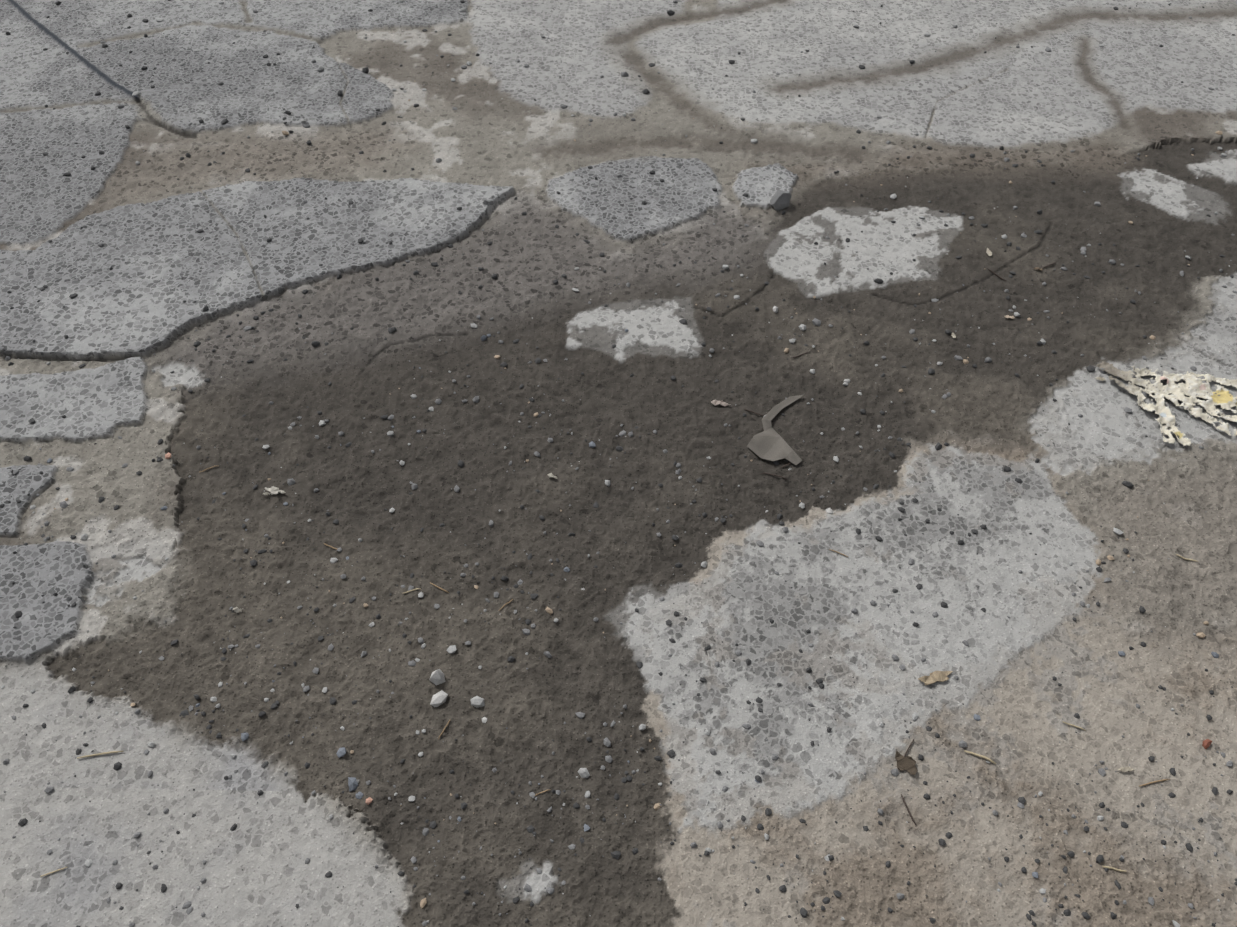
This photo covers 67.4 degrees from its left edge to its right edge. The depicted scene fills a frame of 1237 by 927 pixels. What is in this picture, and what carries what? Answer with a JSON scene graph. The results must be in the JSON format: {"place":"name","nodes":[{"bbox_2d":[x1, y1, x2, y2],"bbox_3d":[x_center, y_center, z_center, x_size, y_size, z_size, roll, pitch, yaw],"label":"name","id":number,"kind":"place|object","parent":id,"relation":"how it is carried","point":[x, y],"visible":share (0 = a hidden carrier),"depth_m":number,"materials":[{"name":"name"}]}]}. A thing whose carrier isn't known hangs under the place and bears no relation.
{"place":"outdoors","nodes":[
{"label":"outdoors","id":0,"kind":"place"},
{"bbox_2d":[0,0,1236,926],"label":"road surface","id":1,"kind":"object","parent":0,"point":[1107,108],"depth_m":1.59,"materials":[{"name":"concrete"}]},
{"bbox_2d":[233,607,242,612],"bbox_3d":[-0.573,0.221,1.396,0.019,0.007,0.008,1,50,1],"label":"dry leaf","id":2,"kind":"object","parent":1,"relation":"on","point":[236,610],"visible":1,"depth_m":1.40,"materials":[{"name":"beige plant"}]},
{"bbox_2d":[265,486,285,494],"bbox_3d":[-0.572,0.045,1.543,0.040,0.008,0.016,25,54,19],"label":"dry leaf","id":3,"kind":"object","parent":1,"relation":"on","point":[274,490],"visible":1,"depth_m":1.54,"materials":[{"name":"beige plant"}]},
{"bbox_2d":[0,0,1236,926],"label":"gravel pebbles","id":4,"kind":"object","parent":1,"relation":"on","point":[777,201],"visible":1,"depth_m":1.44,"materials":[{"name":"stone"}]},
{"bbox_2d":[40,262,1198,876],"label":"twigs","id":5,"kind":"object","parent":1,"relation":"on","point":[832,550],"visible":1,"depth_m":1.26,"materials":[{"name":"brown wood"}]},
{"bbox_2d":[711,400,730,406],"bbox_3d":[0.185,-0.109,1.675,0.035,0.008,0.014,1,50,1],"label":"dry leaf","id":6,"kind":"object","parent":1,"relation":"on","point":[717,402],"visible":1,"depth_m":1.68,"materials":[{"name":"beige plant"}]},
{"bbox_2d":[747,394,804,464],"bbox_3d":[0.278,-0.066,1.637,0.096,0.008,0.170,7,50,6],"label":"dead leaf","id":7,"kind":"object","parent":1,"relation":"on","point":[768,443],"visible":1,"depth_m":1.61,"materials":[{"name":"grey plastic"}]},
{"bbox_2d":[895,751,917,774],"bbox_3d":[0.387,0.403,1.246,0.032,0.006,0.025,16,52,13],"label":"dry leaf","id":8,"kind":"object","parent":1,"relation":"on","point":[907,763],"visible":1,"depth_m":1.25,"materials":[{"name":"brown plant"}]},
{"bbox_2d":[918,671,952,684],"bbox_3d":[0.455,0.305,1.325,0.054,0.006,0.018,-10,51,-8],"label":"dry leaf","id":9,"kind":"object","parent":1,"relation":"on","point":[936,676],"visible":1,"depth_m":1.32,"materials":[{"name":"beige plant"}]},
{"bbox_2d":[986,248,991,255],"bbox_3d":[0.781,-0.445,1.953,0.012,0.006,0.023,1,50,1],"label":"pebble","id":10,"kind":"object","parent":1,"relation":"on","point":[988,252],"visible":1,"depth_m":1.95,"materials":[{"name":"beige stone"}]},
{"bbox_2d":[1118,767,1134,771],"bbox_3d":[0.679,0.409,1.240,0.022,0.006,0.007,1,50,1],"label":"dry leaf","id":11,"kind":"object","parent":1,"relation":"on","point":[1125,769],"visible":1,"depth_m":1.24,"materials":[{"name":"beige plant"}]},
{"bbox_2d":[1096,361,1236,445],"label":"cluster","id":12,"kind":"object","parent":1,"relation":"on","point":[1193,387],"visible":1,"depth_m":1.68,"materials":[{"name":"beige plant"}]}
]}

